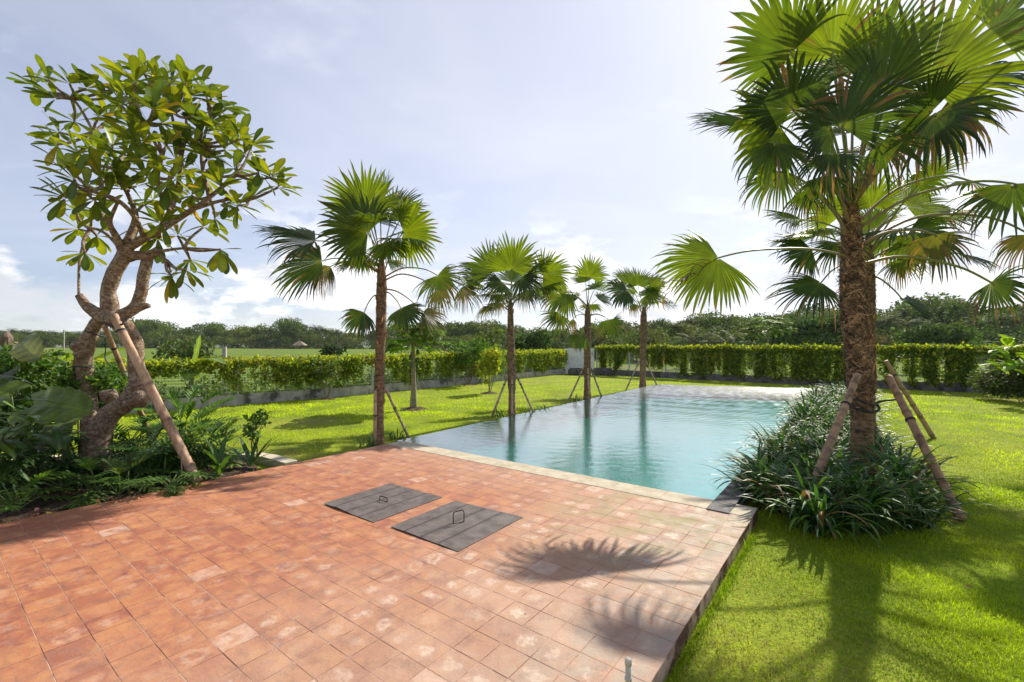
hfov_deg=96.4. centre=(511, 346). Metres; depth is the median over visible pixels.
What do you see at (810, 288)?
fan palm
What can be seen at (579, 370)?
stone block
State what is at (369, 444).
strap leaf tuft
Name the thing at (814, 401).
strap leaf plant
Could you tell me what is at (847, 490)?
strap leaf plant
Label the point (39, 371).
shrub
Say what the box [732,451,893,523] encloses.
strap leaf plant
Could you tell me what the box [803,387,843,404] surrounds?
strap leaf plant
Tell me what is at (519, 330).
broadleaf tree
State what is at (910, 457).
strap leaf plant
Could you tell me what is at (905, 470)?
strap leaf plant
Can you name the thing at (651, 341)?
broadleaf tree
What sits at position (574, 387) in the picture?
support pole
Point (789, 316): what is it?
broadleaf tree
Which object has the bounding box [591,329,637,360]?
broadleaf tree
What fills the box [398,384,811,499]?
water
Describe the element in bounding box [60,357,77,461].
support pole
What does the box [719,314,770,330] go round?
broadleaf tree
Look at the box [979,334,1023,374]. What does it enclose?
plantain shrub
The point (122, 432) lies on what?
cut leaf plant
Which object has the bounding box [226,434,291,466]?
pleated leaf plant
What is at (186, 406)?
cut leaf plant
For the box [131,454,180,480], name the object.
grassy plant
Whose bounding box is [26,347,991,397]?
field
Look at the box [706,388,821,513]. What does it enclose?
pool side kerb
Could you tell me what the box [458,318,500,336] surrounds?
broadleaf tree
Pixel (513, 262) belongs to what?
fan palm
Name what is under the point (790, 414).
strap leaf plant
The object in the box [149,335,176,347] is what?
broadleaf tree
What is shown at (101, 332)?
broadleaf tree
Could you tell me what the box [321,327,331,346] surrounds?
coconut palm
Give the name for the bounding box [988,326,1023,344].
broadleaf tree
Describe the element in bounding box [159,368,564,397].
tall grass
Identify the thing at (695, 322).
coconut palm
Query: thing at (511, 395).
support pole
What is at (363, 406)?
grass
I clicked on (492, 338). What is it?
bush
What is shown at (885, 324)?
broadleaf tree
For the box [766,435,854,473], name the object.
strap leaf plant
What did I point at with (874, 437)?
strap leaf plant
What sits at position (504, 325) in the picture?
broadleaf tree
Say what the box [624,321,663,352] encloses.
broadleaf tree
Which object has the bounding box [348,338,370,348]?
bush
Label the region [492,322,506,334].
broadleaf tree
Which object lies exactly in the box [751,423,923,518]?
planting bed soil
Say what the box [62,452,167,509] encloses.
cut leaf plant
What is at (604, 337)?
broadleaf tree
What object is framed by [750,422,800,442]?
strap leaf plant
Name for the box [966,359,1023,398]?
flower shrub
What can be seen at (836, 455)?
strap leaf plant
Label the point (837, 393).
strap leaf plant
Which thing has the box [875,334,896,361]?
broadleaf tree
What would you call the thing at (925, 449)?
support pole
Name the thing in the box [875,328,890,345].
broadleaf tree
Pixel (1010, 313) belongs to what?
broadleaf tree
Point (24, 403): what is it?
shrub
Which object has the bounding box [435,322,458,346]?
broadleaf tree
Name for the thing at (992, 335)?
bush
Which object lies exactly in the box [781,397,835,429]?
strap leaf plant
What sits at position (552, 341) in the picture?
broadleaf tree
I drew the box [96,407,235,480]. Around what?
cut leaf plant
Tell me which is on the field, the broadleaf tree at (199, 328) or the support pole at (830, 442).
the broadleaf tree at (199, 328)
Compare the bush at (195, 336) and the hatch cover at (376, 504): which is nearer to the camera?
the hatch cover at (376, 504)
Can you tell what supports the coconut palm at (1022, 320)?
on the field
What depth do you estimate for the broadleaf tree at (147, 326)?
176.02 m
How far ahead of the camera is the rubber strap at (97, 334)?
6.31 m
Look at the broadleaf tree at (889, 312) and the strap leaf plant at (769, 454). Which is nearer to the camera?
the strap leaf plant at (769, 454)
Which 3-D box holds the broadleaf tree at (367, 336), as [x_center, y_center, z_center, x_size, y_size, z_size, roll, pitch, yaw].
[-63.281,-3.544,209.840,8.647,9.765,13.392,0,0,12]
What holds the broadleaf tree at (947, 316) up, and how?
on the field
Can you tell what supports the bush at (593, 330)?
on the field
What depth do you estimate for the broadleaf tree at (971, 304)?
97.33 m
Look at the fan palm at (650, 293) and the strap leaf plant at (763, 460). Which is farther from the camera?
the fan palm at (650, 293)
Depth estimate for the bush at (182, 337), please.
170.75 m
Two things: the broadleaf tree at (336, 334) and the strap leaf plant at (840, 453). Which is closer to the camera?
the strap leaf plant at (840, 453)
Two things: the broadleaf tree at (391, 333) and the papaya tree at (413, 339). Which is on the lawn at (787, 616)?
the papaya tree at (413, 339)
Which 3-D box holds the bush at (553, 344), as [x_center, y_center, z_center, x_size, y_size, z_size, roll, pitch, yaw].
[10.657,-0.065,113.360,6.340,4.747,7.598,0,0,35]
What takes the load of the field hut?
on the field
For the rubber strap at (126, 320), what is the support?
attached to the support pole at (168, 424)
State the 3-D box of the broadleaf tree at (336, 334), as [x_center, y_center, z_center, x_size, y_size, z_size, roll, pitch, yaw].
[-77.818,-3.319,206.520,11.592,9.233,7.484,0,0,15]
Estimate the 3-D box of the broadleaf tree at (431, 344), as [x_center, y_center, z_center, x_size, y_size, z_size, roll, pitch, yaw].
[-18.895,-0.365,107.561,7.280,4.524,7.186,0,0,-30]
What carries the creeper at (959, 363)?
attached to the garden fence at (881, 384)
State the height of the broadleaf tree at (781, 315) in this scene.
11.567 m
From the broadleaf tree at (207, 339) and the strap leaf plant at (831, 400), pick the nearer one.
the strap leaf plant at (831, 400)
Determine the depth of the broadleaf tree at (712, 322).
98.84 m
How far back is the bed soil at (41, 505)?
5.39 m
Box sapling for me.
[242,408,275,462]
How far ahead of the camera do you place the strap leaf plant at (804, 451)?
6.20 m
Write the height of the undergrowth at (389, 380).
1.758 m
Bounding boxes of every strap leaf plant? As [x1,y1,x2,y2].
[700,456,848,517]
[703,442,804,495]
[719,444,803,483]
[721,436,813,476]
[731,420,823,456]
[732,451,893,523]
[742,474,912,552]
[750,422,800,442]
[753,436,815,459]
[754,427,790,451]
[754,440,887,486]
[756,421,849,461]
[763,387,849,425]
[764,416,818,435]
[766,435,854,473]
[766,459,908,534]
[769,454,862,494]
[771,389,840,414]
[772,443,863,471]
[773,410,820,431]
[773,421,885,454]
[777,419,849,443]
[780,404,819,421]
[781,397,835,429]
[782,430,877,468]
[785,407,848,437]
[785,443,868,473]
[787,390,830,404]
[788,445,959,521]
[791,414,881,441]
[792,387,836,402]
[792,436,862,462]
[795,420,847,440]
[796,393,842,414]
[796,408,849,425]
[799,383,843,398]
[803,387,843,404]
[808,468,951,541]
[813,460,905,508]
[815,379,842,390]
[816,403,888,425]
[819,383,845,397]
[819,415,898,440]
[820,430,880,461]
[824,402,883,430]
[828,395,900,422]
[833,452,927,478]
[834,431,999,501]
[835,399,899,421]
[838,422,918,457]
[838,425,903,450]
[838,441,898,464]
[841,442,940,479]
[846,463,992,535]
[847,418,908,440]
[862,466,950,523]
[864,441,967,490]
[874,428,929,451]
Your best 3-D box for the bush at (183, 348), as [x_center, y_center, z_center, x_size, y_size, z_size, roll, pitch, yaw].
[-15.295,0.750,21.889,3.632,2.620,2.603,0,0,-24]
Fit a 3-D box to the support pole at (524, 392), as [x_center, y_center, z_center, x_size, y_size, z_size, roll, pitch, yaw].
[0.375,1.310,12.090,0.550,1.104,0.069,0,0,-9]
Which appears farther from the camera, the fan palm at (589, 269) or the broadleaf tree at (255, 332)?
the broadleaf tree at (255, 332)
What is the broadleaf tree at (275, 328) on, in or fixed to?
on the field
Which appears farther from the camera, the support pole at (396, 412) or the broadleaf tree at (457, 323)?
the broadleaf tree at (457, 323)
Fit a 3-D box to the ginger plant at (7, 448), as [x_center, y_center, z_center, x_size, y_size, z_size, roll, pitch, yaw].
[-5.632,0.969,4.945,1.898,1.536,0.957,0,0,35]
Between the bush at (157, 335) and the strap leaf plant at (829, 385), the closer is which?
the strap leaf plant at (829, 385)
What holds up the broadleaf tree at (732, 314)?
on the field
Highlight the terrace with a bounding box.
[0,444,751,681]
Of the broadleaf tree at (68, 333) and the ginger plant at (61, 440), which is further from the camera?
the broadleaf tree at (68, 333)
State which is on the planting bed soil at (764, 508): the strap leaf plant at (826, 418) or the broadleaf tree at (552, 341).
the strap leaf plant at (826, 418)
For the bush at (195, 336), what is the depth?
182.48 m
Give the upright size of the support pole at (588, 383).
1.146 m
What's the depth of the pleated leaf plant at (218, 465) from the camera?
6.18 m
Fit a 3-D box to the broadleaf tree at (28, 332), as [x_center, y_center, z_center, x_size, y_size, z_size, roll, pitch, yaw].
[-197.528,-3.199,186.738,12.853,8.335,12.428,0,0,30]
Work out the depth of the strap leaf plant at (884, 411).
10.81 m
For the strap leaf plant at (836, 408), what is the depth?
9.87 m
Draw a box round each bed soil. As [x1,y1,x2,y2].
[0,458,257,523]
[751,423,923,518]
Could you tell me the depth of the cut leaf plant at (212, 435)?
6.50 m
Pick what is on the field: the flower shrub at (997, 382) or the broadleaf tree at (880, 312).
the broadleaf tree at (880, 312)
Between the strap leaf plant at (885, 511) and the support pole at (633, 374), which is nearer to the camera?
the strap leaf plant at (885, 511)
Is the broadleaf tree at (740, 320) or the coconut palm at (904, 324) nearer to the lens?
the coconut palm at (904, 324)
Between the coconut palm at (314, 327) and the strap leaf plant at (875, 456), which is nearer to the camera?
the strap leaf plant at (875, 456)
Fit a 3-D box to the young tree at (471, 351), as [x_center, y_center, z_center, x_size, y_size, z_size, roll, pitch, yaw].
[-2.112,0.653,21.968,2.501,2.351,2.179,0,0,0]
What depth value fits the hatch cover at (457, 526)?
4.36 m
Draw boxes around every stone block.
[568,367,577,374]
[577,368,583,374]
[593,368,602,375]
[602,368,612,375]
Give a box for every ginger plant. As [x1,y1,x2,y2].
[0,375,57,463]
[0,415,101,489]
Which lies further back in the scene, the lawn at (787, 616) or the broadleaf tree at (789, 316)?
the broadleaf tree at (789, 316)
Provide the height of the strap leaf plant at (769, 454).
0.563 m
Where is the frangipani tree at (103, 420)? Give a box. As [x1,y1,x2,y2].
[6,48,302,475]
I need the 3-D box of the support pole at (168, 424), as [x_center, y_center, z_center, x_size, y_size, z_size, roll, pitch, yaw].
[-4.671,0.656,5.985,1.446,2.209,0.128,0,0,12]
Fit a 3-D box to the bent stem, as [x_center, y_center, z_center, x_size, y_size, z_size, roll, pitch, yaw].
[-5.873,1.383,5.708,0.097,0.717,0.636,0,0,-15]
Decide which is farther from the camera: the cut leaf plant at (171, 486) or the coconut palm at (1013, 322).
the coconut palm at (1013, 322)
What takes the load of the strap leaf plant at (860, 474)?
on the planting bed soil at (764, 508)
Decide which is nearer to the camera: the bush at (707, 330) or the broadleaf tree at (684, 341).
the broadleaf tree at (684, 341)
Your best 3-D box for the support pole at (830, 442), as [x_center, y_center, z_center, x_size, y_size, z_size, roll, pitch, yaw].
[3.910,1.072,5.568,1.852,1.454,0.112,0,0,-38]
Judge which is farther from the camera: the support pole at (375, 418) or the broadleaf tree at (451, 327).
the broadleaf tree at (451, 327)
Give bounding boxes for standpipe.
[625,657,631,681]
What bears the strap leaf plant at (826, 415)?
on the planting bed soil at (764, 508)
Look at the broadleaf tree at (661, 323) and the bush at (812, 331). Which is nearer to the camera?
the bush at (812, 331)
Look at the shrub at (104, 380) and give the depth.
6.65 m
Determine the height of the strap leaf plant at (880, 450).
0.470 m
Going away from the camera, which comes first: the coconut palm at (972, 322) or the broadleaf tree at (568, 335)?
the coconut palm at (972, 322)
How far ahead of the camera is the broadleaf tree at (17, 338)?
170.43 m
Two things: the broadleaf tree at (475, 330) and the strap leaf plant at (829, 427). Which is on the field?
the broadleaf tree at (475, 330)
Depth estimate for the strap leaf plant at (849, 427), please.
8.24 m
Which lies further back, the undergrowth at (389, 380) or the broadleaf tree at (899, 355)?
the broadleaf tree at (899, 355)
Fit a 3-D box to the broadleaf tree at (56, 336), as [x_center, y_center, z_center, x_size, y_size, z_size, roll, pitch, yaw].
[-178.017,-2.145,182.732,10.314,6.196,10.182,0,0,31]
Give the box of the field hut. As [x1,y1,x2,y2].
[293,341,305,348]
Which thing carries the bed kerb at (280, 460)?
on the lawn at (787, 616)
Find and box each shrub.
[0,340,72,460]
[0,387,71,461]
[33,364,127,453]
[94,361,126,439]
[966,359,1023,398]
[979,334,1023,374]
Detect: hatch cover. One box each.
[324,483,441,522]
[391,501,522,551]
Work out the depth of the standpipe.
2.16 m
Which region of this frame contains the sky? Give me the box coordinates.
[0,0,1023,337]
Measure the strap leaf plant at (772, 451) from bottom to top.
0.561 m
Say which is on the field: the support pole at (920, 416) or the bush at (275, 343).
the bush at (275, 343)
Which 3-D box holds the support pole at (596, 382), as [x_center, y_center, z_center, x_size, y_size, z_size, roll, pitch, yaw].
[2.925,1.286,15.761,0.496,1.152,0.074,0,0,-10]
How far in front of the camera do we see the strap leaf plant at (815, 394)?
13.14 m
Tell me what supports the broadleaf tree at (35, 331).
on the field
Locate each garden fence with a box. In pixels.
[13,355,565,413]
[596,351,1023,393]
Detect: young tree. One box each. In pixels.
[304,357,343,396]
[447,336,492,383]
[473,345,503,390]
[482,344,506,378]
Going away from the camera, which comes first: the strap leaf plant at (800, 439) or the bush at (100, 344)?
the strap leaf plant at (800, 439)
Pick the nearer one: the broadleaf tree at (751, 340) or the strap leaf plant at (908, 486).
the strap leaf plant at (908, 486)
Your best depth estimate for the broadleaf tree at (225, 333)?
183.53 m
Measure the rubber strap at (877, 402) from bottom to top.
0.155 m
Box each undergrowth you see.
[14,361,564,398]
[598,365,907,380]
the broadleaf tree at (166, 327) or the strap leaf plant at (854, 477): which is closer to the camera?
the strap leaf plant at (854, 477)
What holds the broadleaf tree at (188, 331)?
on the field
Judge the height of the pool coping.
0.048 m
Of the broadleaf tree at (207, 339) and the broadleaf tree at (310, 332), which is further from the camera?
the broadleaf tree at (310, 332)
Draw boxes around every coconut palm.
[6,327,19,334]
[47,330,58,347]
[308,325,319,348]
[315,325,326,346]
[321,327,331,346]
[331,329,342,346]
[647,321,660,331]
[662,320,684,339]
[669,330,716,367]
[682,315,704,328]
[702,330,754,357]
[809,307,837,317]
[875,312,903,338]
[891,317,920,358]
[892,304,925,320]
[914,317,937,327]
[928,297,966,311]
[964,315,997,360]
[978,313,1009,341]
[993,312,1023,333]
[1006,311,1023,328]
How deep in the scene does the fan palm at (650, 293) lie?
19.87 m
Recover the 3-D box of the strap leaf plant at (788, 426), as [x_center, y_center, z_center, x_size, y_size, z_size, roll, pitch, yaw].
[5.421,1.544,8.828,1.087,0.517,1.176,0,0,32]
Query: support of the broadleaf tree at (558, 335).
on the field
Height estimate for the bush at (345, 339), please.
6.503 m
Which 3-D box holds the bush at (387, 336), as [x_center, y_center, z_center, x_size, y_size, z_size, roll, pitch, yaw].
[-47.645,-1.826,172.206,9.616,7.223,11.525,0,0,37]
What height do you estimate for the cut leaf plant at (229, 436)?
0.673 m
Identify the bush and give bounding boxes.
[20,334,56,347]
[57,331,81,347]
[96,335,119,347]
[141,331,170,347]
[151,335,229,386]
[160,332,194,347]
[190,334,211,346]
[226,338,248,347]
[254,334,273,347]
[261,338,280,347]
[275,336,298,348]
[290,333,315,348]
[302,332,331,347]
[318,344,347,363]
[330,335,351,348]
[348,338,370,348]
[366,339,375,348]
[370,333,400,348]
[473,323,503,350]
[505,327,552,360]
[546,337,564,349]
[561,319,618,358]
[669,324,729,361]
[753,314,877,356]
[882,323,996,364]
[918,314,1023,362]
[983,322,1023,342]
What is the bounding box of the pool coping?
[388,441,757,517]
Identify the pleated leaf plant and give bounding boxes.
[200,434,247,475]
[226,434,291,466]
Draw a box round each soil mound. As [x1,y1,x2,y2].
[321,397,335,399]
[400,407,426,410]
[480,391,496,393]
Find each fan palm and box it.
[250,159,471,445]
[454,231,575,415]
[537,253,633,399]
[604,267,677,387]
[651,0,1023,461]
[761,151,1002,432]
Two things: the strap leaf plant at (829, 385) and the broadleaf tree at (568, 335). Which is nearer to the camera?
the strap leaf plant at (829, 385)
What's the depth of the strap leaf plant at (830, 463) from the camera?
5.59 m
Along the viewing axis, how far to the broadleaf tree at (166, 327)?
205.36 m
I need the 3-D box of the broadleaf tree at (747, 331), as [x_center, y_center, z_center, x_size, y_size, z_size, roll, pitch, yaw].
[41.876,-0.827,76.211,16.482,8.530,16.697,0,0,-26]
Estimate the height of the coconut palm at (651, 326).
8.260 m
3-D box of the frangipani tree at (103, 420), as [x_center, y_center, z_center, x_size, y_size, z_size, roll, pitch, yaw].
[-5.188,-1.254,6.691,3.900,6.216,2.710,0,0,38]
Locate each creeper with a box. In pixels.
[11,347,568,407]
[594,341,1023,388]
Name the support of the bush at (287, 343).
on the field
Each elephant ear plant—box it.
[0,333,43,380]
[0,378,93,479]
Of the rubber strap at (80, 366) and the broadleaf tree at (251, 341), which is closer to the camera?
the rubber strap at (80, 366)
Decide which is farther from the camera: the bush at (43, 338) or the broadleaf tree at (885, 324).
the bush at (43, 338)
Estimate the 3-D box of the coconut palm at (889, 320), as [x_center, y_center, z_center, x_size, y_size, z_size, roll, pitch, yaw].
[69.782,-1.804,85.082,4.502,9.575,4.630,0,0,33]
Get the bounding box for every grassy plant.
[107,460,153,481]
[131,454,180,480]
[163,453,202,477]
[182,455,224,471]
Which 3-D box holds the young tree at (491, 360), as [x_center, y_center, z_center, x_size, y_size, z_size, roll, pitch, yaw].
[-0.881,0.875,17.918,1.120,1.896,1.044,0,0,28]
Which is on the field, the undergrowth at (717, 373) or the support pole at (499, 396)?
the undergrowth at (717, 373)
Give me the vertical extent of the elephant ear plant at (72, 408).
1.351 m
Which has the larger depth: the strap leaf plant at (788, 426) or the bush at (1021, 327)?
the bush at (1021, 327)
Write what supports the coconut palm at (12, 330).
on the field
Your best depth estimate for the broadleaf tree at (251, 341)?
170.16 m
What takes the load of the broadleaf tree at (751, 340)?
on the field
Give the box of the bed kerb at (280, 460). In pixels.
[11,452,297,466]
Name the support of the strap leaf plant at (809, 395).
on the planting bed soil at (764, 508)
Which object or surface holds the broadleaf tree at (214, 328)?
on the field
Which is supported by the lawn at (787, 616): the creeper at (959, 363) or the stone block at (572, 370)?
the stone block at (572, 370)
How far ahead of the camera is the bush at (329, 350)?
37.58 m
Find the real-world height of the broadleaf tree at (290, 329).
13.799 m
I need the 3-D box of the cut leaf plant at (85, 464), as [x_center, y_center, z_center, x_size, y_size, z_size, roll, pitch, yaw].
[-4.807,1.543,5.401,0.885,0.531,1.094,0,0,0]
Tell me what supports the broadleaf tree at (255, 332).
on the field
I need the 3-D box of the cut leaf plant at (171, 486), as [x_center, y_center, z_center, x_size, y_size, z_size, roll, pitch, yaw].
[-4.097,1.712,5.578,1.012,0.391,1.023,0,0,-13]
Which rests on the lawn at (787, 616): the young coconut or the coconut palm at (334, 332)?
the young coconut
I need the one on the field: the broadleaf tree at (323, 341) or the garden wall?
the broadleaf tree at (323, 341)
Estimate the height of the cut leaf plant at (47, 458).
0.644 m
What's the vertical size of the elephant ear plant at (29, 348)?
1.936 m
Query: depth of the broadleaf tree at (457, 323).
154.38 m
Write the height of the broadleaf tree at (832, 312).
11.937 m
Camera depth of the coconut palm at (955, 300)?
92.57 m
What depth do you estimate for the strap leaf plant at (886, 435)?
7.47 m
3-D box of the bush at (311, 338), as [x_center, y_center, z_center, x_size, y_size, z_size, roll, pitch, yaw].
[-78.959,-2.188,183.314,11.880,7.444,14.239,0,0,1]
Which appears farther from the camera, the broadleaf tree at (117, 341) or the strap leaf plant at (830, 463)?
the broadleaf tree at (117, 341)
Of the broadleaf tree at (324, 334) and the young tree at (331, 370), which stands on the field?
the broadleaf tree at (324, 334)
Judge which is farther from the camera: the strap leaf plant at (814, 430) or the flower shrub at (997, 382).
the flower shrub at (997, 382)
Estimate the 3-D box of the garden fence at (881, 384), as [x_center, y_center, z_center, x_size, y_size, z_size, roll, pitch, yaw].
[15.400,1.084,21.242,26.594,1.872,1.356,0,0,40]
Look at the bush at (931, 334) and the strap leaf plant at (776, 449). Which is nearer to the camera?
the strap leaf plant at (776, 449)
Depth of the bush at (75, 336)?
180.35 m
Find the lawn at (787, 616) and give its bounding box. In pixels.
[3,374,1023,681]
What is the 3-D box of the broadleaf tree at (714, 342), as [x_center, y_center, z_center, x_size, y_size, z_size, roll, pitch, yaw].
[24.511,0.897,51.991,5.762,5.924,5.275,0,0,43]
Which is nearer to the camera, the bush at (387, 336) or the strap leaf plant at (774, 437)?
the strap leaf plant at (774, 437)
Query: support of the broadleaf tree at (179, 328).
on the field
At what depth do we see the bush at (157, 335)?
169.22 m
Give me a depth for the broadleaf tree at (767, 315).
113.54 m
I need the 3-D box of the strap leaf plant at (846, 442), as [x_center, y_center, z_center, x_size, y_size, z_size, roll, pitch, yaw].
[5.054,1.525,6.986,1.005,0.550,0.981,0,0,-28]
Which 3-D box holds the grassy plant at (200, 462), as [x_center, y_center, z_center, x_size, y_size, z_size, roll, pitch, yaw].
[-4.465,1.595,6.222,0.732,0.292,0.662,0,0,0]
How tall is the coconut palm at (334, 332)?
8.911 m
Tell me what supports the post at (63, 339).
on the field
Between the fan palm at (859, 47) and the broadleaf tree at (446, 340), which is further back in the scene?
the broadleaf tree at (446, 340)
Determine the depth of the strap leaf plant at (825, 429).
8.04 m
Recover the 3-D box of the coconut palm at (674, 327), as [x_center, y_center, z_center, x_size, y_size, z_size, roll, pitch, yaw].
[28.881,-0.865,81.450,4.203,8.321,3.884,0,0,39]
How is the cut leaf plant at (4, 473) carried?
on the bed soil at (41, 505)
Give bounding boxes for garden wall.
[565,348,593,373]
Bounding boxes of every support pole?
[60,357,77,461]
[102,325,153,442]
[109,313,202,483]
[373,391,376,445]
[384,386,409,437]
[491,376,507,417]
[511,376,512,415]
[516,376,533,411]
[568,368,583,399]
[587,368,589,398]
[591,368,601,395]
[626,360,639,387]
[646,360,656,384]
[812,373,860,482]
[884,360,935,438]
[884,375,966,521]
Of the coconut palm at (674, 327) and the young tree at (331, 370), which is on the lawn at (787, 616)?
the young tree at (331, 370)
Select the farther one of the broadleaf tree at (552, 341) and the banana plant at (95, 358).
the broadleaf tree at (552, 341)
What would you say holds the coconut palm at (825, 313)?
on the field
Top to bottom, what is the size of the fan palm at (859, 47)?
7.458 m
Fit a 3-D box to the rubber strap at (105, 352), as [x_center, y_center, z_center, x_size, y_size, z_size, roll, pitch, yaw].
[-5.933,0.064,6.700,0.069,0.394,0.014,0,0,0]
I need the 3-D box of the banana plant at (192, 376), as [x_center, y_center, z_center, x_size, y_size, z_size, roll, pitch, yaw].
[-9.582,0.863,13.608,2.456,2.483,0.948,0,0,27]
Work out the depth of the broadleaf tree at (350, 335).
189.05 m
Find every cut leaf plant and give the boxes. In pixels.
[0,423,106,487]
[0,436,103,478]
[0,459,73,512]
[1,424,132,478]
[2,467,103,498]
[42,456,154,508]
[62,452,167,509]
[67,414,209,465]
[70,425,218,477]
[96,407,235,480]
[116,469,219,497]
[117,411,187,458]
[127,384,242,450]
[138,420,247,466]
[145,418,260,467]
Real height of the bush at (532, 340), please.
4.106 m
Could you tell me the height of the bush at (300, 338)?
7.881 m
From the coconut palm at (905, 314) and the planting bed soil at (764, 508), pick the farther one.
the coconut palm at (905, 314)
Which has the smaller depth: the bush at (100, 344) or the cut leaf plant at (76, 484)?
the cut leaf plant at (76, 484)
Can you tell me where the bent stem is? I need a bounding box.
[19,447,45,490]
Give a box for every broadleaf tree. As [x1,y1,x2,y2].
[10,329,48,338]
[14,334,27,341]
[34,329,55,338]
[42,338,67,347]
[51,334,73,347]
[59,331,81,342]
[99,330,117,347]
[110,317,181,346]
[112,336,123,346]
[133,317,163,345]
[137,319,183,334]
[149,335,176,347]
[154,328,180,339]
[178,327,199,340]
[179,322,223,336]
[201,322,227,347]
[202,337,220,347]
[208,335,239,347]
[213,328,237,346]
[228,323,274,347]
[232,326,250,346]
[238,337,260,347]
[252,325,279,340]
[269,321,309,343]
[274,316,307,342]
[300,324,316,336]
[312,335,344,347]
[317,328,335,341]
[327,329,343,337]
[338,331,364,346]
[362,330,375,344]
[386,326,406,345]
[417,338,444,352]
[433,335,463,351]
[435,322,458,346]
[445,333,474,349]
[447,321,485,337]
[456,320,485,336]
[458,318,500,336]
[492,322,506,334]
[494,324,525,337]
[494,335,515,349]
[499,325,545,339]
[536,335,561,347]
[548,330,567,348]
[551,330,579,348]
[554,336,573,349]
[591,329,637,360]
[592,321,631,345]
[601,328,673,361]
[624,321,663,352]
[634,329,687,359]
[639,318,692,333]
[650,322,708,345]
[686,309,728,343]
[696,316,761,338]
[700,313,738,328]
[707,317,809,362]
[713,317,807,359]
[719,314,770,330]
[741,310,804,318]
[766,312,792,318]
[783,309,805,321]
[791,301,839,315]
[793,309,839,317]
[836,308,897,322]
[875,315,914,334]
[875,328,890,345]
[875,332,908,358]
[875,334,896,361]
[882,302,971,325]
[883,291,982,330]
[923,299,986,327]
[970,303,1023,329]
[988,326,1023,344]
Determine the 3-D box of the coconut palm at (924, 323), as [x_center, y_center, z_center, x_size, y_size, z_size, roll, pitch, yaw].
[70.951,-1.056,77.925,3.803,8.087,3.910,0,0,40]
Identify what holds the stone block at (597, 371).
on the lawn at (787, 616)
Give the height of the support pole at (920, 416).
1.581 m
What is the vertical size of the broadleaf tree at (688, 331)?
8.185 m
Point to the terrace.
(37, 588)
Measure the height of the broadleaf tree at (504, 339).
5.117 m
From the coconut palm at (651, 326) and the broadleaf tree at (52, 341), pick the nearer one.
the coconut palm at (651, 326)
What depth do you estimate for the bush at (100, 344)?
181.24 m
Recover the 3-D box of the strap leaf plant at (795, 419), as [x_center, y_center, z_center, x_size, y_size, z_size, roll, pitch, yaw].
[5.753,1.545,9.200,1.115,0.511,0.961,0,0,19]
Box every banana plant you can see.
[53,348,124,361]
[165,335,225,397]
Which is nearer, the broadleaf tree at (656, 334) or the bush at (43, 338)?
the broadleaf tree at (656, 334)
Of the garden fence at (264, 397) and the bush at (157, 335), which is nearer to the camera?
the garden fence at (264, 397)
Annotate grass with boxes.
[121,374,1023,418]
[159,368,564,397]
[663,495,948,681]
[664,504,1023,681]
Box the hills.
[47,328,504,346]
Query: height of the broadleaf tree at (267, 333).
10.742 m
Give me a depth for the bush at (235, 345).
183.67 m
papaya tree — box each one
[373,322,451,407]
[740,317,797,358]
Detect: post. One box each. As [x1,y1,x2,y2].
[63,330,64,349]
[222,347,226,394]
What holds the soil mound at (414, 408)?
on the lawn at (787, 616)
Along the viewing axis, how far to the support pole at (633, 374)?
20.12 m
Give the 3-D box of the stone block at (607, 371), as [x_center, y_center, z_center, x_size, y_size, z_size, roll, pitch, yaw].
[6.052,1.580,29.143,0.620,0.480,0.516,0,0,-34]
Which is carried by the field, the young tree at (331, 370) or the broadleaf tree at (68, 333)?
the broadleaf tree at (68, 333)
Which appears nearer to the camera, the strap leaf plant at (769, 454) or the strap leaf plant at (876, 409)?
the strap leaf plant at (769, 454)
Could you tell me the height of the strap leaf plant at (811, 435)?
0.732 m
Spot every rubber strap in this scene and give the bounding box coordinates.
[65,366,93,367]
[84,331,109,336]
[104,319,127,326]
[104,338,108,364]
[851,404,880,412]
[853,398,895,405]
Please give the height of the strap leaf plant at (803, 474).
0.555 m
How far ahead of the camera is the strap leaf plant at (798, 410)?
9.45 m
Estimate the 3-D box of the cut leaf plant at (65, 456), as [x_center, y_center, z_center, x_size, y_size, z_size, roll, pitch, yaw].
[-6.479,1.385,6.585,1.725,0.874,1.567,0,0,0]
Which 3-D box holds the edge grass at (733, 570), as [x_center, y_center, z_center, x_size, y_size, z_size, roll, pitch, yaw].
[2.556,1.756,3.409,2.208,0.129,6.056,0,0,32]
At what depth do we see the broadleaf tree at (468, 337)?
105.59 m
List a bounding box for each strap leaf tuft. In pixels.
[356,433,380,447]
[385,426,415,440]
[490,406,513,417]
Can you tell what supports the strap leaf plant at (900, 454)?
on the planting bed soil at (764, 508)
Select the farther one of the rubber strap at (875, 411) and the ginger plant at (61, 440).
the rubber strap at (875, 411)
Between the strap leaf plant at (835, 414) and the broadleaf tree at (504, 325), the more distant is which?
the broadleaf tree at (504, 325)
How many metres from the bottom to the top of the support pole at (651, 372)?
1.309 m
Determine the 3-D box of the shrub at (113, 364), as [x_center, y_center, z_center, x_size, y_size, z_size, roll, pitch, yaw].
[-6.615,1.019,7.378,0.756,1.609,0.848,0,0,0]
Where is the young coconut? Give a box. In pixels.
[0,331,58,393]

